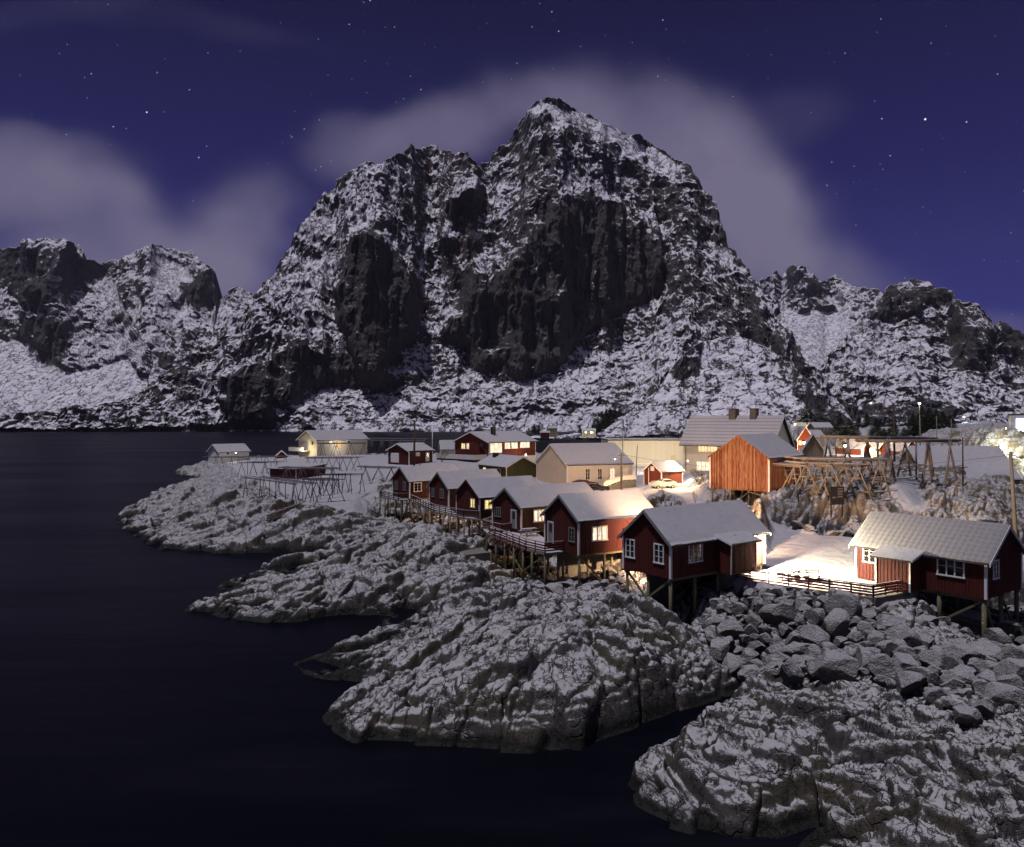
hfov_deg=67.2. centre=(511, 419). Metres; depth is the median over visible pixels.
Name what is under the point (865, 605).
boulder
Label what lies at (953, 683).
boulder
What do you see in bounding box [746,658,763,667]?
boulder
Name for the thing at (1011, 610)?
boulder
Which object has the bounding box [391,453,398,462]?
garage door
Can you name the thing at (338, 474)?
drying rack
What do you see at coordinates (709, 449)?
window
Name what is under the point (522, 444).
window
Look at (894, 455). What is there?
utility pole
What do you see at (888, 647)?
boulder
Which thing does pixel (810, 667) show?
boulder
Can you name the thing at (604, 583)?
boulder
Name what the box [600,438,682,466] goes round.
warehouse
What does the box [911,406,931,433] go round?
conifer
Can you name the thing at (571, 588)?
boulder
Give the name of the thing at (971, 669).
boulder
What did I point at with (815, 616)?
boulder
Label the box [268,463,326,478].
shed
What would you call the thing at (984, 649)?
boulder
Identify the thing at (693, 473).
bush
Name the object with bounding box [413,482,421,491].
window
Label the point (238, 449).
white shed
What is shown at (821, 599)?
boulder
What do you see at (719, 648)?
boulder
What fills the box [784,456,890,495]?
drying rack
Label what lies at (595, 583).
boulder
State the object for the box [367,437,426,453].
drying rack
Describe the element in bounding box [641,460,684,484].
boathouse
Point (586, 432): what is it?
shore hut
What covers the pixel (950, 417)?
conifer
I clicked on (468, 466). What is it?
garden shed
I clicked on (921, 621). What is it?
boulder
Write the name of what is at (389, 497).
walkway
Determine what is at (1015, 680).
boulder
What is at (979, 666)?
boulder
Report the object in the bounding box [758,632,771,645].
boulder
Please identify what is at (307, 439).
white house
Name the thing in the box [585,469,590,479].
window
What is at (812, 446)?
wooden hut
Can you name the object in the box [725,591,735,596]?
boulder
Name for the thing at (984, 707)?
boulder
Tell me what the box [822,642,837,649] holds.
boulder
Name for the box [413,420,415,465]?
utility pole
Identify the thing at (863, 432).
village house
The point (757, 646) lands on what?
boulder
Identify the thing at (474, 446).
red house
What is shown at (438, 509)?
walkway
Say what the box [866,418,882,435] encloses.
conifer
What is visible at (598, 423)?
conifer
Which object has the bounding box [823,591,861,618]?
boulder
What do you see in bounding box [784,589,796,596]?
boulder
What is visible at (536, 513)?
window
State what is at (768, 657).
boulder
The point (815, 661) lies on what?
boulder
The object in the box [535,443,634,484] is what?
long house
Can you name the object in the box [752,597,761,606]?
boulder
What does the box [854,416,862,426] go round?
conifer
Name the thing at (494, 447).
window
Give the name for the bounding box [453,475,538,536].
fishing cabin
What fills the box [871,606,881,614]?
boulder
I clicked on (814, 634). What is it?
boulder
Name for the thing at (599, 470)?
window
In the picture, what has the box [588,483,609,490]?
parked car
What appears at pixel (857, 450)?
village cabin
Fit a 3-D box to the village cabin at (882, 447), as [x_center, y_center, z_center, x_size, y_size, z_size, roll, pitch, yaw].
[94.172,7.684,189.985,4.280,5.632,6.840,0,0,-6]
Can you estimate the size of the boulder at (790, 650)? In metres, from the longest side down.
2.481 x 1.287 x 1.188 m
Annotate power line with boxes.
[622,454,1007,469]
[966,435,1023,438]
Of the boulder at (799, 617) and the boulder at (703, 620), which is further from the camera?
the boulder at (703, 620)
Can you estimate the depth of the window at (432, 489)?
113.58 m
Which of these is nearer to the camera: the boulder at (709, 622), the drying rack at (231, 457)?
the boulder at (709, 622)
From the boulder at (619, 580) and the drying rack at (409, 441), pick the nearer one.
the boulder at (619, 580)
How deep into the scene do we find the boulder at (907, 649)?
42.77 m
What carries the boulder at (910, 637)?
on the rocky ground
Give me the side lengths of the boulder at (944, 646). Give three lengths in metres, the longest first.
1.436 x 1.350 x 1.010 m
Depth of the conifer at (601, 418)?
588.80 m
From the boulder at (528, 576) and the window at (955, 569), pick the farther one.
the boulder at (528, 576)
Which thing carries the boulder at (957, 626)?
on the rocky ground
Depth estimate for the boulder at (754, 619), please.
53.92 m
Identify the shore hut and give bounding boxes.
[540,431,549,437]
[548,426,557,436]
[581,428,595,436]
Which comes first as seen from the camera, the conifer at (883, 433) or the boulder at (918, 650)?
the boulder at (918, 650)
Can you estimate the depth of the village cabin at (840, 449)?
209.19 m
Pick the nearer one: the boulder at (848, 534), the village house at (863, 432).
the boulder at (848, 534)
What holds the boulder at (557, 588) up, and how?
on the rocky ground
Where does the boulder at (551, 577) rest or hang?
on the rocky ground
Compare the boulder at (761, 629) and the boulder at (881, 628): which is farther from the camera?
the boulder at (761, 629)
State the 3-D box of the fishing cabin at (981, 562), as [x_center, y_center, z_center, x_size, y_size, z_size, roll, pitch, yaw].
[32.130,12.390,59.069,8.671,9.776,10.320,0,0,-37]
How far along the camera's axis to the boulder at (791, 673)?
41.68 m
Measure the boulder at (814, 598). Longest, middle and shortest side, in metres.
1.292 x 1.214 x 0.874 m
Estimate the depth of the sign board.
88.96 m
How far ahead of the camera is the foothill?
677.48 m
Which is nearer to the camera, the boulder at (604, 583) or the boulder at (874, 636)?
the boulder at (874, 636)
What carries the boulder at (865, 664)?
on the rocky ground
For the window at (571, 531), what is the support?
in the fishing cabin at (587, 528)
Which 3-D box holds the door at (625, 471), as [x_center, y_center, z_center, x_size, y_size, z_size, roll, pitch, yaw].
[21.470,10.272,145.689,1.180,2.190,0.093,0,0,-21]
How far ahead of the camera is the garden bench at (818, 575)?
60.58 m
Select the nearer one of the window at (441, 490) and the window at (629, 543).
the window at (629, 543)
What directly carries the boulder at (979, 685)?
on the rocky ground
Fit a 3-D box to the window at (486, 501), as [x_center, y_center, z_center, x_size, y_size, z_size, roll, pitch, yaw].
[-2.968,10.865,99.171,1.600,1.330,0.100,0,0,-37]
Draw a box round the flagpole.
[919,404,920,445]
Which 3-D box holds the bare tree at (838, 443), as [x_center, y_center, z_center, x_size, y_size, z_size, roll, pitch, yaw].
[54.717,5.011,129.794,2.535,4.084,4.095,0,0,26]
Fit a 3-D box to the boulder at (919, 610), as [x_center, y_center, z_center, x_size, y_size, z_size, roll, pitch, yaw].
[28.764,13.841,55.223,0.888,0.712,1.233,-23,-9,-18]
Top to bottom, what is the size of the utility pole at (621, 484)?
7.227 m
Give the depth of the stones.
51.77 m
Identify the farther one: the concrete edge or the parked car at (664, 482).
the parked car at (664, 482)
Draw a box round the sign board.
[830,486,843,517]
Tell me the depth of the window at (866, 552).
60.62 m
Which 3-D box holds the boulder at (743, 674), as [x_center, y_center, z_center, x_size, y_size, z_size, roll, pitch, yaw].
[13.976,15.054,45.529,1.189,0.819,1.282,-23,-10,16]
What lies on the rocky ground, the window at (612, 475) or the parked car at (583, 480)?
the parked car at (583, 480)
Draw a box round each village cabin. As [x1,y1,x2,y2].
[832,438,845,453]
[847,439,865,454]
[862,442,882,456]
[879,443,891,454]
[890,443,908,454]
[908,442,932,445]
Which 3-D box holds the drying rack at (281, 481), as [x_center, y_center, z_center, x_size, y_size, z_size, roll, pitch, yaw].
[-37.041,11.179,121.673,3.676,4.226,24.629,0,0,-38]
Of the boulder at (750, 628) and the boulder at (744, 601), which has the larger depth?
the boulder at (744, 601)
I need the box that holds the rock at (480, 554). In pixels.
[458,548,489,560]
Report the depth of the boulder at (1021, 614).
58.58 m
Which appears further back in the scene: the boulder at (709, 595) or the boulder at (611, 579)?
the boulder at (611, 579)
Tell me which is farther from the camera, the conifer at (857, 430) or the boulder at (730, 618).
the conifer at (857, 430)
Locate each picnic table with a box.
[519,527,539,536]
[781,568,808,580]
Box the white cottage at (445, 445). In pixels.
[438,440,454,453]
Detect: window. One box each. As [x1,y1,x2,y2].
[394,481,397,489]
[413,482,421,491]
[431,488,434,496]
[439,489,443,498]
[470,498,474,507]
[484,499,491,509]
[490,443,501,452]
[494,507,500,516]
[505,442,510,448]
[511,442,517,448]
[520,442,529,447]
[533,509,543,522]
[568,527,574,542]
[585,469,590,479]
[591,525,607,541]
[597,468,602,479]
[610,468,614,478]
[625,538,635,558]
[653,543,664,564]
[688,544,703,563]
[696,461,708,470]
[698,446,706,451]
[707,446,717,451]
[862,549,874,563]
[936,559,965,578]
[992,559,999,579]
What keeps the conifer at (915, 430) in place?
on the rocky ground
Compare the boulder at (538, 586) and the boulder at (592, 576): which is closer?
the boulder at (538, 586)
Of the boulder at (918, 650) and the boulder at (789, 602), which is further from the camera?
the boulder at (789, 602)
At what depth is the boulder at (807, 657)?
44.45 m
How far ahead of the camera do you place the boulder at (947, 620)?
55.91 m
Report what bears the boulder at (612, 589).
on the rocky ground
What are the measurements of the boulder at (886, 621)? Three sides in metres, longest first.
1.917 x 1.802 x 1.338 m
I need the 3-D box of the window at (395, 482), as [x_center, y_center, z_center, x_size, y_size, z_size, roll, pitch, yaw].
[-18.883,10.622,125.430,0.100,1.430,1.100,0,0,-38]
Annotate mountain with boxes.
[0,97,854,431]
[0,238,166,415]
[101,244,253,369]
[758,264,882,369]
[820,279,1023,428]
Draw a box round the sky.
[0,0,1023,333]
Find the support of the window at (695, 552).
in the fishing cabin at (666, 550)
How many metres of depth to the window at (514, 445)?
191.68 m
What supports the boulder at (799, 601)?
on the rocky ground
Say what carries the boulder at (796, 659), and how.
on the rocky ground
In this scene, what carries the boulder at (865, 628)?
on the rocky ground
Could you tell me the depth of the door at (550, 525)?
75.74 m
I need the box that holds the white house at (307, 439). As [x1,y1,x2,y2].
[289,428,369,456]
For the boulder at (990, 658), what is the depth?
44.59 m
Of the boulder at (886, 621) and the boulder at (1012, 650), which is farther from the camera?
the boulder at (886, 621)
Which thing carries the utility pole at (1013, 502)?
on the rocky ground
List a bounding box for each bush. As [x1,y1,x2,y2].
[434,449,448,461]
[690,469,704,481]
[831,439,858,456]
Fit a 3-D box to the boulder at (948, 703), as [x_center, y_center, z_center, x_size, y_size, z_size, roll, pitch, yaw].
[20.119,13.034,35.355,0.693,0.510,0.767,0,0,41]
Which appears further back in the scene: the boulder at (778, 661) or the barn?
the barn
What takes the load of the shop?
on the rocky ground
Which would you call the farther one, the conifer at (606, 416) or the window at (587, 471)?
the conifer at (606, 416)
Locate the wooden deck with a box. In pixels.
[482,516,563,584]
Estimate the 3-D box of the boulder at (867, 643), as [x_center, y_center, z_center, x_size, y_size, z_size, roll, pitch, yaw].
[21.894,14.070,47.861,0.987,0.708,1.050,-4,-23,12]
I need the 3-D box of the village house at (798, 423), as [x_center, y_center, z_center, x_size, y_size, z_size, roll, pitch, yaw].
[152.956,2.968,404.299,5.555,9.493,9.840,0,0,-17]
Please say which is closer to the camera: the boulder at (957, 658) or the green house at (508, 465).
the boulder at (957, 658)
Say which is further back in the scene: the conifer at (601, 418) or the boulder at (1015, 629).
the conifer at (601, 418)
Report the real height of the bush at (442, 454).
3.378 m
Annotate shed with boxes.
[206,443,250,462]
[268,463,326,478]
[458,464,478,469]
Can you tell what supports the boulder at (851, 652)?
on the rocky ground
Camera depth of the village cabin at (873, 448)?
194.52 m
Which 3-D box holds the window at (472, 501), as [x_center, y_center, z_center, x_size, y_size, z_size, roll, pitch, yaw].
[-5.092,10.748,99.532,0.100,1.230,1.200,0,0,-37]
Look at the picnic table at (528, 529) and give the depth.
83.81 m
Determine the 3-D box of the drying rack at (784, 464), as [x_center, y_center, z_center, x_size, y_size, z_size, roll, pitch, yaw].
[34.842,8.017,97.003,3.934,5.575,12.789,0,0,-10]
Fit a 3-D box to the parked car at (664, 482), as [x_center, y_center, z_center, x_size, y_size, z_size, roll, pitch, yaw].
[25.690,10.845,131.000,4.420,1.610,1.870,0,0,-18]
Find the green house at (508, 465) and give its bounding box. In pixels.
[475,453,535,476]
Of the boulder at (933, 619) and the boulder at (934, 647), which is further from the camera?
the boulder at (933, 619)
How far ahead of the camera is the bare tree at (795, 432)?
169.63 m
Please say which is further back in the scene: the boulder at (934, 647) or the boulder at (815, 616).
the boulder at (815, 616)
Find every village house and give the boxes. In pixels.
[792,426,810,450]
[794,417,810,427]
[806,422,833,434]
[808,430,824,447]
[836,429,867,440]
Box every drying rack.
[203,455,288,467]
[237,461,281,475]
[243,475,317,504]
[277,466,339,486]
[294,477,344,502]
[304,456,361,470]
[314,442,370,455]
[317,473,364,493]
[357,465,397,483]
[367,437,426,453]
[368,439,422,454]
[752,461,829,502]
[781,460,872,499]
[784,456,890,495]
[819,435,937,483]
[854,439,960,485]
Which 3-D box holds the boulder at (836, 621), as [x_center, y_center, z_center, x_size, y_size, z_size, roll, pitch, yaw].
[21.444,13.477,50.895,1.850,1.996,3.864,1,-2,33]
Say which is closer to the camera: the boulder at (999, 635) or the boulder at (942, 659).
the boulder at (942, 659)
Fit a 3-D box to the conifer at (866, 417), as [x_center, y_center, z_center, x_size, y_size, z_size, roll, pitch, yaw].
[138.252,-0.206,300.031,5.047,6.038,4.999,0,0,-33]
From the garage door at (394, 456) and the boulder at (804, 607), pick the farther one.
the garage door at (394, 456)
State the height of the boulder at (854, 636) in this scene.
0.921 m
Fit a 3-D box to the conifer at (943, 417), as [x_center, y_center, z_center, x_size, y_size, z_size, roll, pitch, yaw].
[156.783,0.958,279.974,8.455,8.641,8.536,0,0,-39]
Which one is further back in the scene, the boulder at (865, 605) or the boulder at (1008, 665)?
the boulder at (865, 605)
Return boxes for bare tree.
[790,426,803,441]
[830,439,844,461]
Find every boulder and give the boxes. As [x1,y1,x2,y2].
[526,573,535,581]
[526,579,534,584]
[532,580,543,587]
[534,584,544,588]
[541,572,554,580]
[544,583,564,593]
[560,586,575,594]
[562,581,572,587]
[572,583,578,589]
[573,572,587,582]
[582,580,600,587]
[589,569,600,574]
[589,573,600,581]
[600,579,609,587]
[605,587,620,591]
[606,566,616,577]
[606,576,614,582]
[614,576,624,584]
[616,571,623,576]
[699,615,711,625]
[701,617,717,628]
[702,625,717,636]
[704,630,716,643]
[706,591,714,600]
[706,615,723,624]
[709,598,725,609]
[710,638,729,659]
[716,602,731,614]
[717,620,744,637]
[722,652,745,673]
[724,616,736,620]
[724,636,734,648]
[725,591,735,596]
[729,597,738,602]
[730,602,748,615]
[733,646,743,655]
[737,667,757,681]
[738,598,750,607]
[738,634,750,644]
[739,665,758,670]
[740,647,758,660]
[743,588,756,598]
[743,612,761,627]
[744,623,758,634]
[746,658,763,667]
[748,640,766,652]
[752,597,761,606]
[755,598,771,614]
[757,625,771,633]
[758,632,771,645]
[759,603,799,625]
[761,592,775,597]
[761,651,790,665]
[762,588,770,592]
[763,662,778,669]
[767,596,775,603]
[767,643,784,653]
[769,588,781,596]
[769,637,785,645]
[770,657,782,666]
[774,595,796,603]
[778,622,792,635]
[779,643,809,656]
[779,662,804,683]
[780,599,794,606]
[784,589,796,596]
[784,633,801,644]
[788,654,804,665]
[790,520,801,528]
[794,613,804,620]
[795,597,812,608]
[798,619,806,625]
[799,593,816,601]
[799,603,812,612]
[800,625,829,647]
[800,655,814,664]
[801,524,814,531]
[804,644,822,658]
[805,608,825,626]
[806,658,818,673]
[806,662,815,674]
[812,651,859,682]
[814,595,828,607]
[821,608,849,639]
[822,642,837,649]
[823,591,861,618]
[826,531,839,535]
[832,636,847,646]
[838,530,845,536]
[843,529,852,536]
[846,631,863,642]
[847,643,861,646]
[847,646,857,657]
[849,616,861,626]
[851,526,860,531]
[854,647,881,657]
[856,621,874,635]
[856,645,873,666]
[859,640,872,646]
[861,602,868,609]
[861,608,876,620]
[861,655,873,674]
[862,598,872,605]
[866,630,886,645]
[867,653,902,677]
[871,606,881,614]
[875,640,898,655]
[876,614,906,628]
[876,625,886,630]
[885,624,907,639]
[886,606,896,612]
[889,645,921,666]
[891,652,919,668]
[892,627,921,647]
[894,639,907,645]
[894,671,926,694]
[903,666,940,686]
[904,598,916,605]
[914,647,926,654]
[915,607,922,613]
[915,617,931,628]
[918,632,933,649]
[918,649,958,669]
[920,615,938,625]
[922,629,933,633]
[923,686,947,704]
[927,666,940,674]
[929,645,942,649]
[930,604,937,613]
[937,616,950,625]
[939,644,950,649]
[940,678,964,689]
[941,668,977,685]
[941,698,957,709]
[946,645,980,664]
[948,652,963,663]
[948,688,966,697]
[949,638,969,644]
[951,608,988,639]
[951,623,960,629]
[953,664,976,675]
[953,705,981,727]
[960,627,973,636]
[960,641,1001,660]
[967,657,984,664]
[967,659,987,673]
[972,679,987,694]
[972,699,993,717]
[976,669,995,682]
[982,628,1014,644]
[983,682,1023,708]
[985,656,996,661]
[987,662,998,676]
[989,620,996,627]
[990,614,1006,621]
[993,657,1023,686]
[995,643,1023,660]
[995,644,1007,648]
[996,620,1023,637]
[996,674,1023,687]
[1005,606,1020,621]
[1014,636,1023,644]
[1019,609,1023,620]
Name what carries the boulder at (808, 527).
on the rocky ground
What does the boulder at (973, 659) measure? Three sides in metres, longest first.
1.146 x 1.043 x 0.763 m
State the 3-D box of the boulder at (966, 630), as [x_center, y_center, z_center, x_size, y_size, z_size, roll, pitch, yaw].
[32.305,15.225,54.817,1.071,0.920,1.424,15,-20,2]
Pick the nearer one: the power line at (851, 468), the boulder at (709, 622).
the boulder at (709, 622)
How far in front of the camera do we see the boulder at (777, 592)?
58.46 m
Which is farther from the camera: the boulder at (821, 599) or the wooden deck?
the wooden deck
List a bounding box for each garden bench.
[776,566,794,578]
[798,569,819,581]
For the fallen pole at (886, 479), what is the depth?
95.67 m
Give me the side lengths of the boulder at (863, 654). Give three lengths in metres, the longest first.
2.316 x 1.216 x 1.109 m
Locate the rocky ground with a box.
[115,421,1023,846]
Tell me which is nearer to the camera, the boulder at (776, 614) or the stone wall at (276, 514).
the boulder at (776, 614)
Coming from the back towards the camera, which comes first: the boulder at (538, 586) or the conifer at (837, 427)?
the conifer at (837, 427)
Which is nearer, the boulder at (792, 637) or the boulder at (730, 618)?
the boulder at (792, 637)
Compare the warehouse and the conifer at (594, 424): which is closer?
the warehouse
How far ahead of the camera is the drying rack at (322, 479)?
120.67 m
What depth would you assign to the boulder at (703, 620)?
56.65 m
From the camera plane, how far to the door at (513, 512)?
86.38 m
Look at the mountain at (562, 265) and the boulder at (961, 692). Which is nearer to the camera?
the boulder at (961, 692)
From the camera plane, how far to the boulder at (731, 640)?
51.14 m
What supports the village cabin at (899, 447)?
on the rocky ground
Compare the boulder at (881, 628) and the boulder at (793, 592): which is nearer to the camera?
the boulder at (881, 628)
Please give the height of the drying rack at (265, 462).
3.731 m
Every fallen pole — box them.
[859,478,909,479]
[864,490,897,492]
[934,467,967,468]
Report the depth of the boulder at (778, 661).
45.32 m
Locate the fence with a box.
[735,569,899,596]
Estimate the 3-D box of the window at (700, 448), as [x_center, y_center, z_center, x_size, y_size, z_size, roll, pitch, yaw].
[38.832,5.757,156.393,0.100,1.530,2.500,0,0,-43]
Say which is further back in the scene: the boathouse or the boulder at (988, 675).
the boathouse
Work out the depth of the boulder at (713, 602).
59.09 m
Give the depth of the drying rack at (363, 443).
225.46 m
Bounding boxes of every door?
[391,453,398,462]
[511,509,516,528]
[547,521,553,542]
[623,468,627,474]
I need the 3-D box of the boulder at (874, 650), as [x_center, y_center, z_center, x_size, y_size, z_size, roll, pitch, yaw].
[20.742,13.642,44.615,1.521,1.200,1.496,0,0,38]
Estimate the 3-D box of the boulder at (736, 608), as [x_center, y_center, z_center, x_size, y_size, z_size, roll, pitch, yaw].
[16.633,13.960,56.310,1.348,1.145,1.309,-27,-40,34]
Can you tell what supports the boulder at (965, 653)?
on the rocky ground
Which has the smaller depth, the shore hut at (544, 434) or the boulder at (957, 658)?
the boulder at (957, 658)
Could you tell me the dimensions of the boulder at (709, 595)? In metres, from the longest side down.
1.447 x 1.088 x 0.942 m
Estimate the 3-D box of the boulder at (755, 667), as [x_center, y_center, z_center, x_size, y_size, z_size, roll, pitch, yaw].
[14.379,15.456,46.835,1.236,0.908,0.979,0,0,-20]
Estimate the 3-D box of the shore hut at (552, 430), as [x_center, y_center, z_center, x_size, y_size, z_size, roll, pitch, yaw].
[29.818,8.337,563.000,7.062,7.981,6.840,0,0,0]
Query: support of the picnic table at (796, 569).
on the rocky ground
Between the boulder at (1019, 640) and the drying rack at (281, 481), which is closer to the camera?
the boulder at (1019, 640)
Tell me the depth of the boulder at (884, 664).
39.84 m
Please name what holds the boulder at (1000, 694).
on the rocky ground
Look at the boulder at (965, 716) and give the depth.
33.41 m
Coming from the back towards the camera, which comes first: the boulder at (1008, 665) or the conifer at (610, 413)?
the conifer at (610, 413)
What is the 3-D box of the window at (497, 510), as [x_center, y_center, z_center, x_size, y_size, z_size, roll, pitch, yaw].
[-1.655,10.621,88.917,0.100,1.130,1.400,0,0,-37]
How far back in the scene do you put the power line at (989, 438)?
95.72 m
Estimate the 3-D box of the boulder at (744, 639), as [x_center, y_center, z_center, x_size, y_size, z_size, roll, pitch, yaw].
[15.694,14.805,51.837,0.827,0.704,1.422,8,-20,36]
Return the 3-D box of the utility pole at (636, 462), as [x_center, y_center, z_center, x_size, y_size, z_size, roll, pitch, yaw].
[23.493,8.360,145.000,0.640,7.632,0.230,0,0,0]
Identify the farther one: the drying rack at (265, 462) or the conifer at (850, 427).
the conifer at (850, 427)
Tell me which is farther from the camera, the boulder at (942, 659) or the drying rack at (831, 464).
the drying rack at (831, 464)
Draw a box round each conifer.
[531,423,536,434]
[591,420,597,432]
[596,416,601,431]
[599,412,607,429]
[601,409,612,425]
[606,408,615,422]
[612,407,618,419]
[617,404,623,415]
[796,403,817,423]
[828,416,851,439]
[846,419,858,435]
[852,424,862,435]
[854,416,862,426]
[862,412,872,426]
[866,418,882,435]
[878,428,889,435]
[884,414,901,435]
[899,427,908,436]
[904,413,922,436]
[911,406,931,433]
[920,408,941,431]
[931,409,943,428]
[939,411,950,427]
[944,414,957,427]
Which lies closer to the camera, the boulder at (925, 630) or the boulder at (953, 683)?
the boulder at (953, 683)
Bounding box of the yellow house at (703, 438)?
[678,408,794,473]
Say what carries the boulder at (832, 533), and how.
on the rocky ground
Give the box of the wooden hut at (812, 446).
[800,433,824,461]
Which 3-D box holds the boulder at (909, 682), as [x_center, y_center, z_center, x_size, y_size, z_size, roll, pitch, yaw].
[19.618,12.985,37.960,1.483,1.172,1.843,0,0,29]
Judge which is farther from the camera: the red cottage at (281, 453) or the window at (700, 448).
the red cottage at (281, 453)
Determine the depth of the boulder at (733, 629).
52.55 m
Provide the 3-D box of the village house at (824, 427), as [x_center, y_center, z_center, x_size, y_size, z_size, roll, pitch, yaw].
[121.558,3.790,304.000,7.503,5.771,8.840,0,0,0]
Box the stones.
[533,569,1023,721]
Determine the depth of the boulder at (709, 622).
53.85 m
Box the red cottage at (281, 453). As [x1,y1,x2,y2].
[274,450,287,458]
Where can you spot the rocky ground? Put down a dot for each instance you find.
(473, 653)
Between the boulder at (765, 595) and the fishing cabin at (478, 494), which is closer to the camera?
the boulder at (765, 595)
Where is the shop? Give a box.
[1008,414,1023,431]
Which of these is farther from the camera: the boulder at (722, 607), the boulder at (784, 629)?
the boulder at (722, 607)
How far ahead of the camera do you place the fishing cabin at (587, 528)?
74.42 m
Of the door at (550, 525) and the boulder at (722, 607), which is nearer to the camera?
the boulder at (722, 607)
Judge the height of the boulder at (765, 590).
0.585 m
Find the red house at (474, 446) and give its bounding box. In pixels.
[436,427,538,461]
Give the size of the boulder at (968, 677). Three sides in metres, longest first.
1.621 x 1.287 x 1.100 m
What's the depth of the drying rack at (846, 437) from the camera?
98.59 m
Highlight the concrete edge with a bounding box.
[735,577,910,606]
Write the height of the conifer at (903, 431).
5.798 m
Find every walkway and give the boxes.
[379,487,408,522]
[411,494,480,537]
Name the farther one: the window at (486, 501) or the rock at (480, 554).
the window at (486, 501)
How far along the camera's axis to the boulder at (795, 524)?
82.87 m
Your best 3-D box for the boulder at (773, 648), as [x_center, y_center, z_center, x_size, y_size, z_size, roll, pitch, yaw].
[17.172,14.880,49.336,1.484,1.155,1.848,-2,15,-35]
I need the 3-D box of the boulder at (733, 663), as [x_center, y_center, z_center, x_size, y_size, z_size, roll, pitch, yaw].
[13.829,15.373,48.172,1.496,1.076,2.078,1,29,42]
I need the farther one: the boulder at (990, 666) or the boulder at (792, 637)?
the boulder at (792, 637)
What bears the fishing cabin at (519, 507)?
on the rocky ground
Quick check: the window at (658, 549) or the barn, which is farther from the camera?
the barn
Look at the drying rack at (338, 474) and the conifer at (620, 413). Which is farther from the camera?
the conifer at (620, 413)
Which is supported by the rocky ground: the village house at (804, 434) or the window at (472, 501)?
the village house at (804, 434)
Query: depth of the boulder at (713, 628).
52.60 m
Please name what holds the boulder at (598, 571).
on the rocky ground
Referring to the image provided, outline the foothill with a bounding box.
[530,337,854,439]
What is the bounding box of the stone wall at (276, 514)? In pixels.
[266,502,335,521]
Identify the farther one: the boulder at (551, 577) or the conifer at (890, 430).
the conifer at (890, 430)
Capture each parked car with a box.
[573,479,597,483]
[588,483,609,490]
[649,479,676,488]
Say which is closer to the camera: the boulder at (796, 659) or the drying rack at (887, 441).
the boulder at (796, 659)
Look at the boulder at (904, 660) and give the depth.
41.16 m
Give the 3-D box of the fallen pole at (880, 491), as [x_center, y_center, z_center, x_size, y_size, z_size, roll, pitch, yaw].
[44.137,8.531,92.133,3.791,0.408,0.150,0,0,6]
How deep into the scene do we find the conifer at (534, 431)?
589.29 m
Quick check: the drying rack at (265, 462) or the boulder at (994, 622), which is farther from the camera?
the drying rack at (265, 462)
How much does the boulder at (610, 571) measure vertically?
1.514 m
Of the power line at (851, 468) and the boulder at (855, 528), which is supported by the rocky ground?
the boulder at (855, 528)
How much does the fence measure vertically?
0.918 m
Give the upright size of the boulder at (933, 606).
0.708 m
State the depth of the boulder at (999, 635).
53.16 m
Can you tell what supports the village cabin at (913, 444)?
on the rocky ground
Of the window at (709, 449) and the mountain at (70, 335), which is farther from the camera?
the mountain at (70, 335)
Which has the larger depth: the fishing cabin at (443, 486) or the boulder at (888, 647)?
the fishing cabin at (443, 486)
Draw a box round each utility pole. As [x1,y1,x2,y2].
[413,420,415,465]
[618,453,624,489]
[635,444,637,479]
[888,403,898,461]
[961,437,963,485]
[1008,451,1023,534]
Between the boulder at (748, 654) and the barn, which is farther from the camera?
the barn
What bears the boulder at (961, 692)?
on the rocky ground
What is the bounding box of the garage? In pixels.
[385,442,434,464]
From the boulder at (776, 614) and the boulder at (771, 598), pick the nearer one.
the boulder at (776, 614)
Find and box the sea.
[0,432,1018,846]
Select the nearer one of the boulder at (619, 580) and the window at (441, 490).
the boulder at (619, 580)
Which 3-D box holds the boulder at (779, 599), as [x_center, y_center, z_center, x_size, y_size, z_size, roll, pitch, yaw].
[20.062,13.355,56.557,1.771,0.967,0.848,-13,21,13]
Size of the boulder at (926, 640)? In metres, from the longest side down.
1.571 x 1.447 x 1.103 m
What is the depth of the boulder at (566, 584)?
72.35 m
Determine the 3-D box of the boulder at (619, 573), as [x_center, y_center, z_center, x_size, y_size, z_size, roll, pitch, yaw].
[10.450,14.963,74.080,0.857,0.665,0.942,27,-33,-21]
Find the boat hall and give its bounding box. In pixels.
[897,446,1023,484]
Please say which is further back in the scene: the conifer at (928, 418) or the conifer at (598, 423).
the conifer at (598, 423)
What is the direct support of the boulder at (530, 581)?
on the rocky ground
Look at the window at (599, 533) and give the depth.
73.23 m
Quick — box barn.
[708,433,804,504]
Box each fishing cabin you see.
[390,464,459,519]
[426,469,501,530]
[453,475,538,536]
[488,482,593,567]
[540,489,653,585]
[617,500,770,614]
[848,511,1023,631]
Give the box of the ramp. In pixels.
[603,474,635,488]
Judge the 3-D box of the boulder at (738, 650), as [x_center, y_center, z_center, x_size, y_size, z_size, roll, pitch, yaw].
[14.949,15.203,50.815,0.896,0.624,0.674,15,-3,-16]

